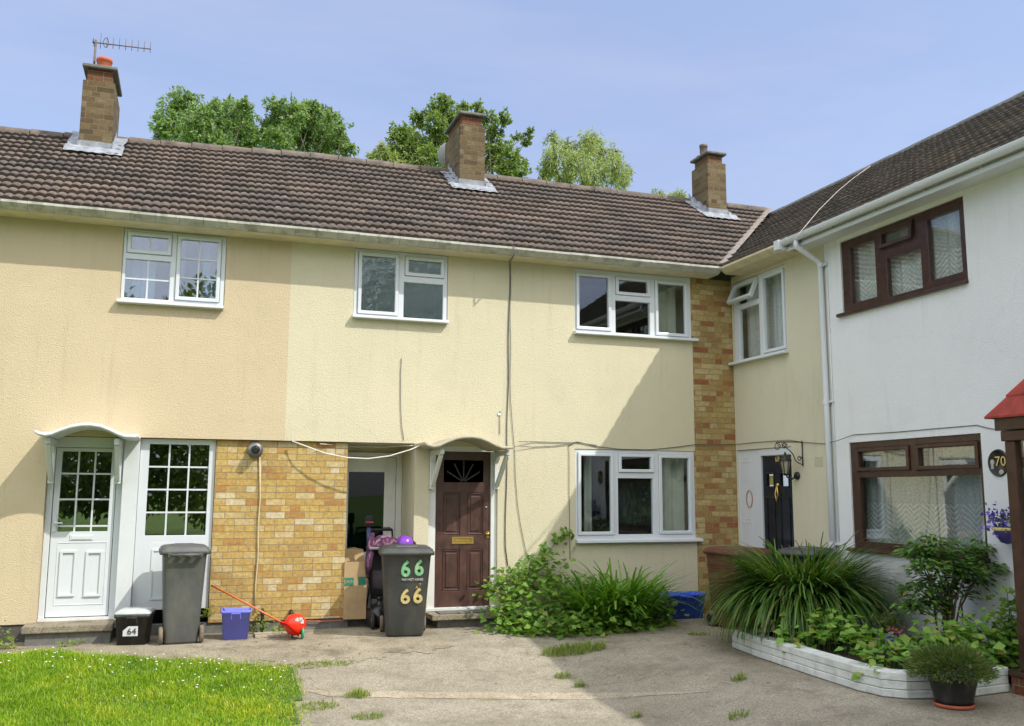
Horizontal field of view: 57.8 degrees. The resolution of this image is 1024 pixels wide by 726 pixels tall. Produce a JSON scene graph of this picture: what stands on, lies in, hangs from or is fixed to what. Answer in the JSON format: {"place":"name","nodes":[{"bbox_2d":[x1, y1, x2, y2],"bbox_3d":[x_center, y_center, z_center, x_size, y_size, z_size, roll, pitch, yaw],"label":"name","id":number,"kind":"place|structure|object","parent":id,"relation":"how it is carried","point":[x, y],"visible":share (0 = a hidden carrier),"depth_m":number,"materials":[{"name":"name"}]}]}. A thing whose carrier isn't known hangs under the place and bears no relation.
{"place":"outdoors","nodes":[
{"label":"outdoors","id":0,"kind":"place"},
{"bbox_2d":[0,645,311,725],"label":"lawn","id":1,"kind":"structure","parent":0,"point":[290,694],"depth_m":8.72,"materials":[{"name":"green plant"}]},
{"bbox_2d":[0,647,285,696],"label":"daisies","id":2,"kind":"object","parent":1,"relation":"on","point":[156,664],"visible":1,"depth_m":9.35,"materials":[{"name":"white plant"}]},
{"bbox_2d":[0,626,453,668],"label":"path","id":3,"kind":"structure","parent":0,"point":[376,642],"depth_m":10.44,"materials":[{"name":"concrete"}]},
{"bbox_2d":[0,620,16,649],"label":"weed","id":4,"kind":"object","parent":3,"relation":"on","point":[4,644],"visible":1,"depth_m":10.18,"materials":[{"name":"green plant"}]},
{"bbox_2d":[56,637,84,646],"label":"weed","id":5,"kind":"object","parent":3,"relation":"on","point":[66,644],"visible":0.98,"depth_m":10.38,"materials":[{"name":"green plant"}]},
{"bbox_2d":[114,607,155,645],"bbox_3d":[-4.331,3.009,10.640,0.396,0.390,0.410,2,-8,-12],"label":"recycling box","id":6,"kind":"object","parent":3,"relation":"on","point":[133,625],"visible":1,"depth_m":10.48,"materials":[{"name":"black plastic"}]},
{"bbox_2d":[158,543,210,644],"bbox_3d":[-3.848,2.675,10.830,0.555,1.109,0.715,3,-9,-22],"label":"wheelie bin","id":7,"kind":"object","parent":3,"relation":"on","point":[183,569],"visible":1,"depth_m":10.60,"materials":[{"name":"grey plastic"}]},
{"bbox_2d":[221,607,251,639],"bbox_3d":[-3.278,3.094,11.014,0.352,0.335,0.321,2,-8,-15],"label":"storage crate","id":8,"kind":"object","parent":3,"relation":"on","point":[235,623],"visible":1,"depth_m":10.89,"materials":[{"name":"plastic"}]},
{"bbox_2d":[211,584,305,638],"bbox_3d":[-3.020,2.946,10.975,1.163,0.619,0.336,1,-8,-5],"label":"push toy","id":9,"kind":"object","parent":3,"relation":"on","point":[294,624],"visible":1,"depth_m":10.94,"materials":[{"name":"red plastic"}]},
{"bbox_2d":[250,608,269,632],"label":"weed","id":10,"kind":"object","parent":3,"relation":"on","point":[261,626],"visible":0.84,"depth_m":11.37,"materials":[{"name":"green plant"}]},
{"bbox_2d":[253,631,289,637],"bbox_3d":[-2.900,3.274,11.186,0.400,0.030,0.280,3,-8,-19],"label":"drain surround","id":11,"kind":"object","parent":3,"relation":"on","point":[270,634],"visible":0.9,"depth_m":11.10,"materials":[{"name":"concrete"}]},
{"bbox_2d":[266,621,284,631],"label":"weed","id":12,"kind":"object","parent":3,"relation":"on","point":[275,629],"visible":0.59,"depth_m":11.44,"materials":[{"name":"green plant"}]},
{"bbox_2d":[364,596,383,627],"bbox_3d":[-1.712,3.216,11.993,0.372,0.381,0.352,-2,-8,17],"label":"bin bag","id":13,"kind":"object","parent":3,"relation":"on","point":[377,608],"visible":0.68,"depth_m":11.88,"materials":[{"name":"black plastic"}]},
{"bbox_2d":[365,515,399,628],"bbox_3d":[-1.682,2.712,12.141,0.545,1.420,0.707,3,-8,-19],"label":"pushchair","id":14,"kind":"object","parent":3,"relation":"on","point":[373,566],"visible":0.73,"depth_m":12.07,"materials":[{"name":"black metal"}]},
{"bbox_2d":[397,536,415,543],"bbox_3d":[-1.390,2.360,12.224,0.284,0.173,0.234,3,-8,-19],"label":"helmet","id":15,"kind":"object","parent":14,"relation":"on","point":[404,540],"visible":0.73,"depth_m":12.14,"materials":[{"name":"plastic"}]},
{"bbox_2d":[378,544,434,636],"bbox_3d":[-1.323,2.788,11.434,0.655,1.077,0.854,2,-8,-10],"label":"wheelie bin","id":16,"kind":"object","parent":3,"relation":"on","point":[405,572],"visible":1,"depth_m":11.14,"materials":[{"name":"grey plastic"}]},
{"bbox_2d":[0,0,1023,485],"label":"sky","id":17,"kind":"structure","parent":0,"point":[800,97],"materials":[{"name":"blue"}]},
{"bbox_2d":[181,614,1023,725],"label":"driveway","id":18,"kind":"structure","parent":0,"point":[673,658],"depth_m":8.92,"materials":[{"name":"concrete"}]},
{"bbox_2d":[284,658,353,668],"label":"weed","id":19,"kind":"object","parent":18,"relation":"on","point":[326,662],"visible":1,"depth_m":9.81,"materials":[{"name":"green plant"}]},
{"bbox_2d":[300,699,338,710],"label":"weed","id":20,"kind":"object","parent":18,"relation":"on","point":[320,704],"visible":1,"depth_m":8.54,"materials":[{"name":"green plant"}]},
{"bbox_2d":[342,685,373,698],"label":"weed","id":21,"kind":"object","parent":18,"relation":"on","point":[354,692],"visible":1,"depth_m":8.88,"materials":[{"name":"green plant"}]},
{"bbox_2d":[351,711,384,719],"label":"weed","id":22,"kind":"object","parent":18,"relation":"on","point":[371,716],"visible":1,"depth_m":8.23,"materials":[{"name":"green plant"}]},
{"bbox_2d":[202,631,794,711],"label":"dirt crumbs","id":23,"kind":"object","parent":18,"relation":"on","point":[380,655],"visible":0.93,"depth_m":10.26,"materials":[{"name":"brown soil"}]},
{"bbox_2d":[307,690,696,699],"bbox_3d":[-0.055,3.174,8.998,3.866,0.160,0.562,0,-8,4],"label":"concrete strip","id":24,"kind":"object","parent":18,"relation":"on","point":[450,695],"visible":0.98,"depth_m":9.01,"materials":[{"name":"beige concrete"}]},
{"bbox_2d":[554,666,571,678],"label":"weed","id":25,"kind":"object","parent":18,"relation":"on","point":[567,675],"visible":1,"depth_m":9.72,"materials":[{"name":"green plant"}]},
{"bbox_2d":[540,637,608,656],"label":"weed","id":26,"kind":"object","parent":18,"relation":"on","point":[588,647],"visible":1,"depth_m":10.61,"materials":[{"name":"green plant"}]},
{"bbox_2d":[572,677,586,687],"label":"weed","id":27,"kind":"object","parent":18,"relation":"on","point":[581,684],"visible":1,"depth_m":9.40,"materials":[{"name":"green plant"}]},
{"bbox_2d":[533,565,667,628],"bbox_3d":[1.094,3.042,12.042,1.935,0.762,1.722,3,-8,-19],"label":"strap leaf plant","id":28,"kind":"object","parent":18,"relation":"on","point":[582,599],"visible":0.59,"depth_m":11.75,"materials":[{"name":"green plant"}]},
{"bbox_2d":[550,558,708,627],"bbox_3d":[1.474,2.997,12.271,2.171,0.920,1.958,3,-8,-19],"label":"strap leaf plant","id":29,"kind":"object","parent":18,"relation":"on","point":[639,601],"visible":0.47,"depth_m":11.97,"materials":[{"name":"green plant"}]},
{"bbox_2d":[630,710,644,718],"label":"weed","id":30,"kind":"object","parent":18,"relation":"on","point":[637,715],"visible":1,"depth_m":8.25,"materials":[{"name":"green plant"}]},
{"bbox_2d":[657,591,706,618],"bbox_3d":[2.383,3.413,13.085,0.651,0.330,0.385,3,-8,-16],"label":"blue tub","id":31,"kind":"object","parent":18,"relation":"on","point":[690,610],"visible":0.57,"depth_m":12.94,"materials":[{"name":"plastic"}]},
{"bbox_2d":[686,630,709,635],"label":"weed","id":32,"kind":"object","parent":18,"relation":"on","point":[691,633],"visible":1,"depth_m":11.47,"materials":[{"name":"green plant"}]},
{"bbox_2d":[703,546,772,628],"bbox_3d":[2.955,2.933,12.185,0.640,1.036,0.815,4,-9,-25],"label":"wheelie bin","id":33,"kind":"object","parent":18,"relation":"on","point":[709,555],"visible":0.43,"depth_m":12.10,"materials":[{"name":"red plastic"}]},
{"bbox_2d":[728,670,747,681],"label":"weed","id":34,"kind":"object","parent":18,"relation":"on","point":[739,676],"visible":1,"depth_m":8.83,"materials":[{"name":"green plant"}]},
{"bbox_2d":[727,707,751,720],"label":"weed","id":35,"kind":"object","parent":18,"relation":"on","point":[734,716],"visible":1,"depth_m":7.82,"materials":[{"name":"green plant"}]},
{"bbox_2d":[777,546,837,627],"bbox_3d":[3.654,2.806,11.407,0.550,1.077,0.704,-7,-11,41],"label":"wheelie bin","id":36,"kind":"object","parent":18,"relation":"on","point":[787,551],"visible":0.22,"depth_m":11.25,"materials":[{"name":"grey plastic"}]},
{"bbox_2d":[685,123,957,617],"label":"corner house","id":37,"kind":"structure","parent":18,"relation":"on","point":[773,300],"depth_m":13.29,"materials":[{"name":"beige paint"}]},
{"bbox_2d":[726,265,788,365],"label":"window","id":38,"kind":"structure","parent":37,"relation":"in","point":[760,318],"depth_m":13.67,"materials":[{"name":"white plastic"}]},
{"bbox_2d":[762,455,793,560],"bbox_3d":[3.740,2.371,12.941,0.094,2.155,0.736,3,-8,-19],"label":"door","id":39,"kind":"structure","parent":37,"relation":"in","point":[778,498],"depth_m":13.02,"materials":[{"name":"black wood"}]},
{"bbox_2d":[775,441,802,465],"bbox_3d":[3.696,1.203,12.386,0.440,0.340,0.016,3,-8,-19],"label":"hanging bracket","id":40,"kind":"object","parent":37,"relation":"attached to","point":[785,444],"visible":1,"depth_m":12.40,"materials":[{"name":"black metal"}]},
{"bbox_2d":[779,452,799,479],"bbox_3d":[3.739,1.392,12.517,0.262,0.376,0.170,3,-8,-19],"label":"wall lantern","id":41,"kind":"object","parent":37,"relation":"attached to","point":[785,460],"depth_m":12.47,"materials":[{"name":"black metal"}]},
{"bbox_2d":[732,627,1019,698],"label":"planter wall","id":42,"kind":"structure","parent":18,"relation":"on","point":[831,665],"depth_m":8.57,"materials":[{"name":"white painted wood"}]},
{"bbox_2d":[771,607,919,680],"bbox_3d":[3.248,2.701,8.991,0.991,0.554,1.952,2,-8,-9],"label":"trailing plant","id":43,"kind":"object","parent":42,"relation":"on","point":[850,632],"visible":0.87,"depth_m":9.09,"materials":[{"name":"green plant"}]},
{"bbox_2d":[854,614,887,635],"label":"flower clump","id":44,"kind":"object","parent":42,"relation":"on","point":[859,621],"visible":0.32,"depth_m":9.61,"materials":[{"name":"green plant"}]},
{"bbox_2d":[863,609,902,630],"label":"spiky plant","id":45,"kind":"object","parent":42,"relation":"on","point":[881,622],"visible":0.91,"depth_m":9.34,"materials":[{"name":"green plant"}]},
{"bbox_2d":[876,629,903,656],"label":"flower clump","id":46,"kind":"object","parent":42,"relation":"on","point":[890,633],"visible":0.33,"depth_m":8.79,"materials":[{"name":"purple plant"}]},
{"bbox_2d":[881,624,913,643],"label":"flower clump","id":47,"kind":"object","parent":42,"relation":"on","point":[898,634],"visible":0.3,"depth_m":9.05,"materials":[{"name":"pink plant"}]},
{"bbox_2d":[889,531,1011,633],"bbox_3d":[4.385,2.294,9.259,1.493,1.232,0.798,3,-8,-19],"label":"nandina","id":48,"kind":"object","parent":42,"relation":"on","point":[937,560],"visible":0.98,"depth_m":9.15,"materials":[{"name":"green plant"}]},
{"bbox_2d":[887,607,1019,669],"bbox_3d":[4.191,2.589,8.594,1.740,0.607,0.975,3,-8,-19],"label":"leafy shrub","id":49,"kind":"object","parent":42,"relation":"in","point":[949,635],"visible":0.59,"depth_m":8.56,"materials":[{"name":"green plant"}]},
{"bbox_2d":[980,583,1019,669],"bbox_3d":[4.641,2.495,8.756,0.734,0.813,0.605,3,-8,-19],"label":"leafy shrub","id":50,"kind":"object","parent":42,"relation":"on","point":[1006,624],"visible":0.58,"depth_m":8.73,"materials":[{"name":"green plant"}]},
{"bbox_2d":[773,91,1023,695],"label":"terraced house","id":51,"kind":"structure","parent":18,"relation":"on","point":[923,263],"depth_m":10.53,"materials":[{"name":"white paint"}]},
{"bbox_2d":[791,166,869,247],"bbox_3d":[4.381,-2.258,12.921,0.274,1.819,3.043,-6,-10,39],"label":"cable","id":52,"kind":"object","parent":51,"relation":"attached to","point":[824,204],"visible":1,"depth_m":13.01,"materials":[{"name":"white plastic"}]},
{"bbox_2d":[737,425,994,444],"bbox_3d":[4.121,0.951,11.683,0.107,0.104,4.810,3,-8,-19],"label":"cable","id":53,"kind":"object","parent":51,"relation":"attached to","point":[874,433],"visible":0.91,"depth_m":11.10,"materials":[{"name":"grey plastic"}]},
{"bbox_2d":[836,197,968,317],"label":"window","id":54,"kind":"structure","parent":51,"relation":"in","point":[923,253],"depth_m":10.93,"materials":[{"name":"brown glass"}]},
{"bbox_2d":[846,434,990,563],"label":"window","id":55,"kind":"structure","parent":51,"relation":"in","point":[903,489],"depth_m":11.25,"materials":[{"name":"brown glass"}]},
{"bbox_2d":[980,501,1011,543],"bbox_3d":[4.861,1.574,9.139,0.315,0.421,0.550,5,-9,-28],"label":"flower basket","id":56,"kind":"object","parent":51,"relation":"attached to","point":[1002,533],"visible":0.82,"depth_m":9.14,"materials":[{"name":"purple plant"}]},
{"bbox_2d":[988,449,1006,476],"bbox_3d":[4.935,1.015,9.422,0.015,0.280,0.258,3,-8,-19],"label":"house number sign","id":57,"kind":"object","parent":51,"relation":"attached to","point":[997,462],"visible":0.96,"depth_m":9.43,"materials":[{"name":"black ceramic"}]},
{"bbox_2d":[925,664,977,709],"bbox_3d":[3.636,2.674,7.648,0.436,0.295,0.436,3,-8,-19],"label":"plant pot","id":58,"kind":"object","parent":18,"relation":"on","point":[955,696],"visible":0.77,"depth_m":7.50,"materials":[{"name":"black plastic"}]},
{"bbox_2d":[900,639,1000,686],"bbox_3d":[3.630,2.449,7.665,0.765,0.326,0.756,-2,-8,13],"label":"bushy plant","id":59,"kind":"object","parent":58,"relation":"in","point":[938,656],"visible":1,"depth_m":7.57,"materials":[{"name":"green plant"}]},
{"bbox_2d":[686,530,921,647],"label":"ornamental grass","id":60,"kind":"object","parent":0,"point":[775,587],"depth_m":9.99,"materials":[{"name":"green plant"}]},
{"bbox_3d":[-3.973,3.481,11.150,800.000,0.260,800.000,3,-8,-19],"label":"ground","id":61,"kind":"structure","parent":0,"visible":0},
{"bbox_2d":[0,56,347,645],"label":"terraced house","id":62,"kind":"structure","parent":61,"relation":"on","point":[145,285],"depth_m":11.59,"materials":[{"name":"beige paint"}]},
{"bbox_2d":[45,447,115,616],"bbox_3d":[-5.125,2.005,11.061,0.676,1.979,0.110,3,-8,-19],"label":"door","id":63,"kind":"structure","parent":62,"relation":"in","point":[79,567],"depth_m":11.02,"materials":[{"name":"white plastic"}]},
{"bbox_2d":[92,33,150,63],"bbox_3d":[-5.921,-4.536,14.040,0.823,0.864,0.200,3,-8,-19],"label":"tv aerial","id":64,"kind":"object","parent":62,"relation":"attached to","point":[95,48],"visible":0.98,"depth_m":14.02,"materials":[{"name":"metal"}]},
{"bbox_2d":[116,228,226,309],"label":"window","id":65,"kind":"structure","parent":62,"relation":"in","point":[159,268],"depth_m":11.82,"materials":[{"name":"white plastic"}]},
{"bbox_2d":[131,438,216,623],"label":"window","id":66,"kind":"structure","parent":62,"relation":"in","point":[175,501],"depth_m":12.84,"materials":[{"name":"white plastic"}]},
{"bbox_2d":[200,605,214,617],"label":"weed","id":67,"kind":"object","parent":62,"relation":"on","point":[204,615],"visible":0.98,"depth_m":11.25,"materials":[{"name":"green plant"}]},
{"bbox_2d":[148,85,268,147],"bbox_3d":[-8.765,-1.515,26.316,3.638,13.876,3.509,3,-8,-19],"label":"tree","id":68,"kind":"object","parent":61,"relation":"on","point":[218,122],"visible":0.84,"depth_m":26.65,"materials":[{"name":"green plant"}]},
{"bbox_2d":[249,92,360,156],"bbox_3d":[-6.435,-1.502,28.067,2.744,14.357,3.969,-4,-9,26],"label":"tree","id":69,"kind":"object","parent":61,"relation":"on","point":[284,126],"visible":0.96,"depth_m":28.34,"materials":[{"name":"green plant"}]},
{"bbox_2d":[364,140,437,166],"bbox_3d":[-3.648,-0.731,29.955,2.604,13.378,1.431,3,-8,-19],"label":"tree","id":70,"kind":"object","parent":61,"relation":"on","point":[382,153],"visible":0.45,"depth_m":30.31,"materials":[{"name":"green plant"}]},
{"bbox_2d":[384,92,534,177],"bbox_3d":[-1.810,-1.778,31.773,6.111,15.973,3.667,3,-8,-19],"label":"tree","id":71,"kind":"object","parent":61,"relation":"on","point":[501,158],"visible":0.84,"depth_m":32.09,"materials":[{"name":"green plant"}]},
{"bbox_2d":[258,110,767,627],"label":"terraced house","id":72,"kind":"structure","parent":61,"relation":"on","point":[618,308],"depth_m":13.16,"materials":[{"name":"paint"}]},
{"bbox_2d":[343,547,366,619],"bbox_3d":[-2.022,2.860,12.091,0.360,0.890,0.306,3,-8,-16],"label":"cardboard box","id":73,"kind":"object","parent":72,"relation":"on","point":[355,592],"visible":0.97,"depth_m":11.94,"materials":[{"name":"brown cardboard"}]},
{"bbox_2d":[292,440,419,458],"bbox_3d":[-1.971,1.124,11.954,1.701,0.233,0.062,1,-8,-8],"label":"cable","id":74,"kind":"object","parent":72,"relation":"attached to","point":[355,457],"visible":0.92,"depth_m":11.92,"materials":[{"name":"white plastic"}]},
{"bbox_2d":[320,443,412,446],"bbox_3d":[-1.932,1.093,12.286,1.240,0.032,0.231,3,-8,-19],"label":"washing line","id":75,"kind":"object","parent":72,"relation":"attached to","point":[370,446],"visible":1,"depth_m":12.40,"materials":[{"name":"grey plastic"}]},
{"bbox_2d":[345,457,395,608],"bbox_3d":[-1.984,2.349,12.844,0.730,2.080,0.105,3,-8,-19],"label":"door","id":76,"kind":"structure","parent":72,"relation":"in","point":[371,483],"depth_m":12.93,"materials":[{"name":"white plastic"}]},
{"bbox_2d":[352,248,448,323],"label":"window","id":77,"kind":"structure","parent":72,"relation":"in","point":[389,285],"depth_m":13.31,"materials":[{"name":"white plastic"}]},
{"bbox_2d":[400,358,403,439],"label":"cable","id":78,"kind":"object","parent":72,"relation":"attached to","point":[400,397],"visible":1,"depth_m":12.42,"materials":[{"name":"grey plastic"}]},
{"bbox_2d":[438,143,445,166],"bbox_3d":[-1.088,-3.675,16.404,0.426,0.413,0.249,-3,-9,24],"label":"satellite dish","id":79,"kind":"object","parent":72,"relation":"attached to","point":[441,154],"visible":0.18,"depth_m":16.38,"materials":[{"name":"metal"}]},
{"bbox_2d":[434,452,489,606],"bbox_3d":[-0.669,2.234,12.547,0.769,2.057,0.077,3,-8,-19],"label":"door","id":80,"kind":"structure","parent":72,"relation":"in","point":[462,514],"depth_m":12.54,"materials":[{"name":"brown wood"}]},
{"bbox_2d":[505,246,513,565],"bbox_3d":[-0.037,0.572,12.685,0.064,4.350,0.451,1,-8,-6],"label":"cable","id":81,"kind":"object","parent":72,"relation":"attached to","point":[507,402],"visible":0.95,"depth_m":12.88,"materials":[{"name":"grey plastic"}]},
{"bbox_2d":[510,251,528,561],"bbox_3d":[0.034,0.567,12.781,0.230,4.314,0.577,-3,-9,22],"label":"cable","id":82,"kind":"object","parent":72,"relation":"attached to","point":[511,409],"visible":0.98,"depth_m":12.90,"materials":[{"name":"grey plastic"}]},
{"bbox_2d":[522,444,569,540],"bbox_3d":[0.445,1.920,12.882,0.787,1.601,0.035,3,-9,-22],"label":"cable","id":83,"kind":"object","parent":72,"relation":"attached to","point":[569,504],"visible":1,"depth_m":12.98,"materials":[{"name":"grey plastic"}]},
{"bbox_2d":[518,441,596,445],"bbox_3d":[0.649,1.128,13.064,1.211,0.047,0.039,3,-9,-21],"label":"cable","id":84,"kind":"object","parent":72,"relation":"attached to","point":[553,442],"visible":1,"depth_m":13.06,"materials":[{"name":"grey plastic"}]},
{"bbox_2d":[574,268,698,341],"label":"window","id":85,"kind":"structure","parent":72,"relation":"in","point":[606,303],"depth_m":14.21,"materials":[{"name":"white plastic"}]},
{"bbox_2d":[575,449,703,542],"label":"window","id":86,"kind":"structure","parent":72,"relation":"in","point":[622,496],"depth_m":13.73,"materials":[{"name":"white plastic"}]},
{"bbox_2d":[570,441,735,449],"bbox_3d":[2.089,1.215,13.557,2.732,0.121,0.011,3,-8,-19],"label":"cable","id":87,"kind":"object","parent":72,"relation":"attached to","point":[659,448],"visible":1,"depth_m":13.55,"materials":[{"name":"grey plastic"}]},
{"bbox_2d":[472,545,689,639],"bbox_3d":[0.943,2.960,12.089,3.027,1.108,1.697,3,-8,-19],"label":"bramble","id":88,"kind":"object","parent":61,"relation":"on","point":[587,627],"visible":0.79,"depth_m":11.81,"materials":[{"name":"green plant"}]},
{"bbox_2d":[490,526,573,582],"bbox_3d":[0.281,2.666,12.643,1.214,0.872,0.187,3,-8,-19],"label":"climbing shoot","id":89,"kind":"object","parent":88,"relation":"attached to","point":[567,533],"visible":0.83,"depth_m":12.76,"materials":[{"name":"green plant"}]},
{"bbox_2d":[534,125,636,190],"bbox_3d":[2.917,-1.605,35.441,4.944,16.691,3.582,3,-8,-19],"label":"tree","id":90,"kind":"object","parent":61,"relation":"on","point":[571,169],"visible":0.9,"depth_m":35.45,"materials":[{"name":"green plant"}]},
{"bbox_2d":[651,187,688,197],"bbox_3d":[7.150,-0.221,38.969,2.990,14.967,2.418,5,-9,-31],"label":"tree","id":91,"kind":"object","parent":61,"relation":"on","point":[681,194],"visible":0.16,"depth_m":38.90,"materials":[{"name":"green plant"}]}
]}

